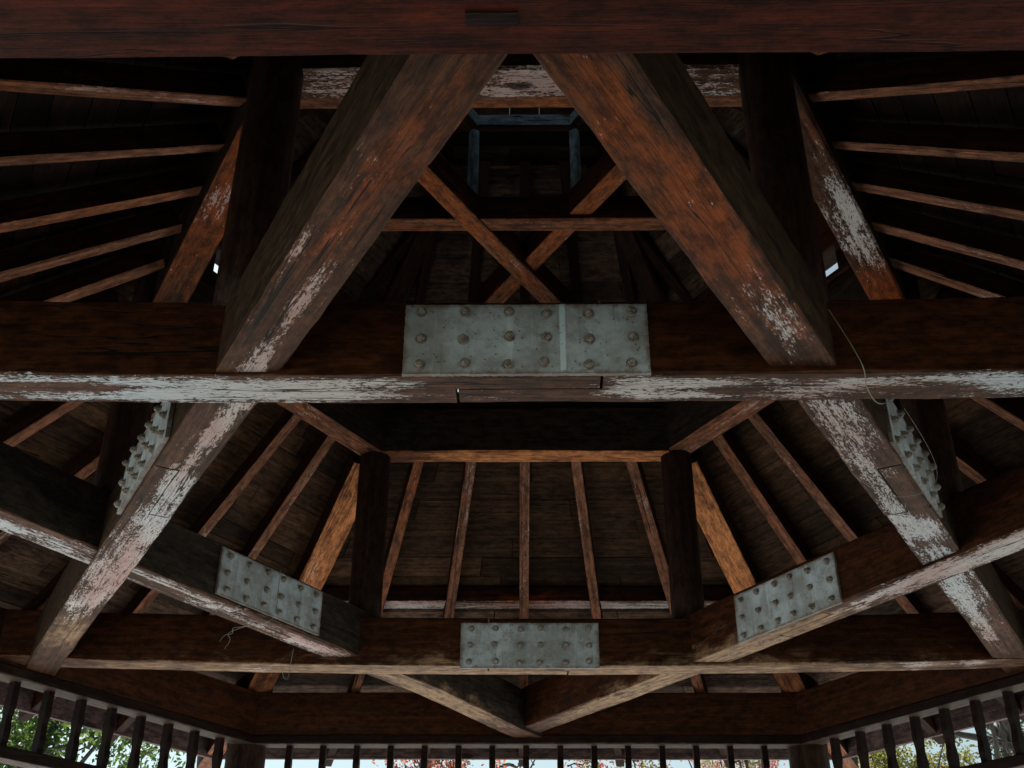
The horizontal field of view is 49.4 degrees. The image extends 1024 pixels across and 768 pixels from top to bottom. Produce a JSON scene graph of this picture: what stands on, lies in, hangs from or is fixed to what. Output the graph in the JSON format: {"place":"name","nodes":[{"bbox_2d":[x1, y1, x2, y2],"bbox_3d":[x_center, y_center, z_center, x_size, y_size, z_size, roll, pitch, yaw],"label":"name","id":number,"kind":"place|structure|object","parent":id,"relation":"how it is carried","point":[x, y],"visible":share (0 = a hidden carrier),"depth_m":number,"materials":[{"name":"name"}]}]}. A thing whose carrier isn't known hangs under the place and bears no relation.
{"place":"outdoors","nodes":[
{"label":"outdoors","id":0,"kind":"place"},
{"bbox_2d":[0,706,195,767],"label":"leafy tree","id":1,"kind":"object","parent":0,"point":[18,739],"visible":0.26,"depth_m":10.21,"materials":[{"name":"green plant"}]},
{"bbox_2d":[108,742,159,767],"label":"leafy tree","id":2,"kind":"object","parent":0,"point":[149,755],"visible":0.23,"depth_m":12.34,"materials":[{"name":"green plant"}]},
{"bbox_2d":[371,760,507,767],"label":"red leaf tree","id":3,"kind":"object","parent":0,"point":[433,763],"visible":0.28,"depth_m":14.23,"materials":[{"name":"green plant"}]},
{"bbox_2d":[0,263,1023,767],"label":"sky","id":4,"kind":"structure","parent":0,"point":[268,763],"materials":[{"name":"white"}]},
{"bbox_2d":[496,760,534,767],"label":"bare tree","id":5,"kind":"object","parent":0,"point":[510,764],"visible":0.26,"depth_m":16.25,"materials":[{"name":"grey plant"}]},
{"bbox_2d":[564,760,671,767],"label":"blossom tree","id":6,"kind":"object","parent":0,"point":[641,765],"visible":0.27,"depth_m":13.82,"materials":[{"name":"pink plant"}]},
{"bbox_2d":[680,760,871,767],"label":"blossom tree","id":7,"kind":"object","parent":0,"point":[747,763],"visible":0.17,"depth_m":15.90,"materials":[{"name":"pink plant"}]},
{"bbox_2d":[858,736,978,767],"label":"yellow tree","id":8,"kind":"object","parent":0,"point":[879,759],"visible":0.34,"depth_m":14.07,"materials":[{"name":"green plant"}]},
{"bbox_2d":[954,720,1015,758],"bbox_3d":[4.396,4.938,10.190,1.343,4.990,1.027,-8,-31,14],"label":"bare tree","id":9,"kind":"object","parent":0,"point":[1000,736],"visible":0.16,"depth_m":10.94,"materials":[{"name":"grey plant"}]},
{"bbox_2d":[973,719,1023,759],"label":"evergreen tree","id":10,"kind":"object","parent":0,"point":[1011,753],"visible":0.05,"depth_m":14.48,"materials":[{"name":"green plant"}]},
{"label":"floor","id":11,"kind":"structure","parent":0,"visible":0},
{"bbox_2d":[224,674,272,767],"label":"column","id":12,"kind":"structure","parent":11,"relation":"on","point":[245,755],"depth_m":7.98,"materials":[{"name":"paint"}]},
{"bbox_2d":[0,607,258,743],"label":"eave beam","id":13,"kind":"structure","parent":12,"relation":"on","point":[202,704],"depth_m":7.40,"materials":[{"name":"paint"}]},
{"bbox_2d":[0,681,224,767],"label":"frieze","id":14,"kind":"object","parent":13,"relation":"attached to","point":[34,757],"visible":1,"depth_m":6.80,"materials":[{"name":"paint"}]},
{"bbox_2d":[25,54,507,675],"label":"tie beam","id":15,"kind":"structure","parent":13,"relation":"on","point":[391,126],"depth_m":3.18,"materials":[{"name":"wood"}]},
{"bbox_2d":[212,56,303,304],"bbox_3d":[-0.906,-1.126,4.258,0.202,2.053,0.201,0,-30,1],"label":"round post","id":16,"kind":"object","parent":15,"relation":"on","point":[261,177],"visible":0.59,"depth_m":3.98,"materials":[{"name":"paint"}]},
{"bbox_2d":[152,67,251,302],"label":"ring beam","id":17,"kind":"structure","parent":16,"relation":"attached to","point":[189,251],"depth_m":5.18,"materials":[{"name":"brown wood"}]},
{"bbox_2d":[254,692,799,748],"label":"eave beam","id":18,"kind":"structure","parent":12,"relation":"on","point":[416,720],"depth_m":8.06,"materials":[{"name":"paint"}]},
{"bbox_2d":[284,746,769,767],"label":"frieze","id":19,"kind":"object","parent":18,"relation":"attached to","point":[492,761],"visible":1,"depth_m":7.99,"materials":[{"name":"paint"}]},
{"bbox_2d":[522,463,1023,732],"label":"tie beam","id":20,"kind":"structure","parent":18,"relation":"attached to","point":[871,569],"depth_m":5.64,"materials":[{"name":"wood"}]},
{"bbox_2d":[0,50,1023,767],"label":"roof","id":21,"kind":"structure","parent":20,"relation":"on","point":[102,162],"depth_m":6.86,"materials":[{"name":"brown wood"}]},
{"bbox_2d":[659,401,704,617],"bbox_3d":[1.060,0.552,7.159,0.201,2.053,0.201,0,-30,1],"label":"round post","id":22,"kind":"object","parent":20,"relation":"on","point":[685,572],"visible":0.58,"depth_m":6.86,"materials":[{"name":"paint"}]},
{"bbox_2d":[666,274,868,452],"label":"ring beam","id":23,"kind":"structure","parent":22,"relation":"attached to","point":[692,426],"depth_m":6.88,"materials":[{"name":"brown wood"}]},
{"bbox_2d":[692,203,854,301],"bbox_3d":[1.529,-0.504,6.780,0.148,0.632,1.840,16,-33,-25],"label":"clerestory","id":24,"kind":"object","parent":23,"relation":"on","point":[832,253],"visible":0.06,"depth_m":6.28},
{"bbox_2d":[781,674,830,767],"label":"column","id":25,"kind":"structure","parent":11,"relation":"on","point":[808,756],"depth_m":7.93,"materials":[{"name":"paint"}]},
{"bbox_2d":[795,668,1023,744],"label":"eave beam","id":26,"kind":"structure","parent":25,"relation":"attached to","point":[848,706],"depth_m":7.39,"materials":[{"name":"paint"}]},
{"bbox_2d":[0,609,1023,674],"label":"tie beam","id":27,"kind":"structure","parent":26,"relation":"on","point":[850,643],"depth_m":6.44,"materials":[{"name":"wood"}]},
{"bbox_2d":[533,53,1023,672],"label":"tie beam","id":28,"kind":"structure","parent":26,"relation":"on","point":[653,123],"depth_m":3.15,"materials":[{"name":"wood"}]},
{"bbox_2d":[738,52,829,301],"bbox_3d":[0.969,-1.132,4.236,0.202,2.053,0.201,0,-30,1],"label":"round post","id":29,"kind":"object","parent":28,"relation":"on","point":[778,159],"visible":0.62,"depth_m":3.98,"materials":[{"name":"paint"}]},
{"bbox_2d":[301,52,740,98],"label":"ring beam","id":30,"kind":"structure","parent":29,"relation":"attached to","point":[514,75],"depth_m":4.32,"materials":[{"name":"brown wood"}]},
{"bbox_2d":[789,52,904,299],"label":"ring beam","id":31,"kind":"structure","parent":29,"relation":"attached to","point":[845,208],"depth_m":5.02,"materials":[{"name":"brown wood"}]},
{"bbox_2d":[849,408,936,515],"bbox_3d":[1.504,0.302,4.340,0.243,0.235,0.508,-22,-37,33],"label":"wire","id":32,"kind":"object","parent":28,"relation":"on","point":[910,495],"visible":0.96,"depth_m":4.39,"materials":[{"name":"grey metal"}]},
{"bbox_2d":[899,270,963,496],"bbox_3d":[2.014,-0.292,5.687,0.202,2.053,0.201,0,-30,1],"label":"round post","id":33,"kind":"object","parent":28,"relation":"on","point":[929,418],"visible":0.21,"depth_m":5.30,"materials":[{"name":"paint"}]},
{"bbox_2d":[830,691,1023,767],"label":"frieze","id":34,"kind":"object","parent":26,"relation":"attached to","point":[984,748],"visible":1,"depth_m":6.92,"materials":[{"name":"paint"}]},
{"bbox_3d":[2.052,0.325,1.261,0.291,3.809,0.291,0,-30,1],"label":"column","id":35,"kind":"object","parent":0,"visible":0},
{"bbox_2d":[0,0,1023,57],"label":"lintel","id":36,"kind":"structure","parent":35,"relation":"attached to","point":[106,28],"depth_m":2.12,"materials":[{"name":"paint"}]},
{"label":"eave beam","id":37,"kind":"object","parent":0,"visible":0},
{"bbox_2d":[0,441,542,736],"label":"tie beam","id":38,"kind":"structure","parent":37,"relation":"on","point":[47,505],"depth_m":5.62,"materials":[{"name":"wood"}]},
{"bbox_2d":[93,252,162,492],"bbox_3d":[-1.880,-0.282,5.730,0.201,2.053,0.202,0,-30,1],"label":"round post","id":39,"kind":"object","parent":38,"relation":"on","point":[125,425],"visible":0.2,"depth_m":5.34,"materials":[{"name":"paint"}]},
{"bbox_2d":[220,570,280,648],"bbox_3d":[-1.377,1.191,5.888,0.272,0.427,0.080,0,-30,1],"label":"wire","id":40,"kind":"object","parent":38,"relation":"hanging from","point":[251,625],"visible":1,"depth_m":5.84,"materials":[{"name":"grey metal"}]},
{"bbox_2d":[349,403,391,616],"bbox_3d":[-0.885,0.557,7.181,0.202,2.053,0.202,0,-30,1],"label":"round post","id":41,"kind":"object","parent":38,"relation":"on","point":[367,573],"visible":0.59,"depth_m":6.88,"materials":[{"name":"paint"}]},
{"bbox_2d":[187,280,384,455],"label":"ring beam","id":42,"kind":"structure","parent":41,"relation":"attached to","point":[357,428],"depth_m":6.92,"materials":[{"name":"brown wood"}]},
{"bbox_2d":[200,237,356,302],"bbox_3d":[-1.369,-0.496,6.812,0.149,0.632,1.840,-16,-34,26],"label":"clerestory","id":43,"kind":"object","parent":42,"relation":"on","point":[209,277],"visible":0.03,"depth_m":6.28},
{"bbox_2d":[382,408,668,461],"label":"ring beam","id":44,"kind":"structure","parent":41,"relation":"attached to","point":[538,435],"depth_m":7.21,"materials":[{"name":"brown wood"}]},
{"bbox_2d":[392,392,658,408],"bbox_3d":[0.089,-0.082,7.522,1.840,0.632,0.150,0,-30,1],"label":"clerestory","id":45,"kind":"object","parent":44,"relation":"on","point":[538,404],"visible":0.09,"depth_m":7.37,"materials":[{"name":"brown wood"}]},
{"bbox_2d":[289,107,815,303],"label":"roof","id":46,"kind":"structure","parent":41,"relation":"on","point":[462,266],"depth_m":7.54,"materials":[{"name":"brown wood"}]},
{"bbox_2d":[407,108,471,194],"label":"star beam","id":47,"kind":"structure","parent":46,"relation":"attached to","point":[463,117],"depth_m":6.01,"materials":[{"name":"brown wood"}]},
{"bbox_2d":[334,98,576,302],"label":"star beam","id":48,"kind":"structure","parent":46,"relation":"attached to","point":[445,185],"depth_m":6.78,"materials":[{"name":"brown wood"}]},
{"bbox_2d":[300,95,741,108],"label":"star beam","id":49,"kind":"structure","parent":46,"relation":"attached to","point":[523,102],"depth_m":5.81,"materials":[{"name":"brown wood"}]},
{"bbox_2d":[382,196,665,230],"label":"star beam","id":50,"kind":"structure","parent":46,"relation":"attached to","point":[551,213],"depth_m":6.68,"materials":[{"name":"brown wood"}]},
{"bbox_2d":[473,151,625,302],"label":"star beam","id":51,"kind":"structure","parent":46,"relation":"attached to","point":[598,184],"depth_m":6.84,"materials":[{"name":"brown wood"}]},
{"bbox_2d":[438,107,605,194],"bbox_3d":[0.075,-2.252,6.840,2.591,1.967,2.244,0,-30,1],"label":"lantern","id":52,"kind":"object","parent":51,"relation":"on","point":[474,122],"visible":0.23,"depth_m":7.30,"materials":[{"name":"blue-grey painted metal"},{"name":"glass"}]},
{"bbox_2d":[0,296,1023,402],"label":"tie beam","id":53,"kind":"structure","parent":37,"relation":"on","point":[602,351],"depth_m":3.62,"materials":[{"name":"wood"}]},
{"bbox_2d":[828,309,891,403],"bbox_3d":[1.184,-0.075,3.687,0.066,0.254,0.378,-24,-38,35],"label":"wire","id":54,"kind":"object","parent":53,"relation":"hanging from","point":[860,361],"visible":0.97,"depth_m":3.59,"materials":[{"name":"grey metal"}]}
]}

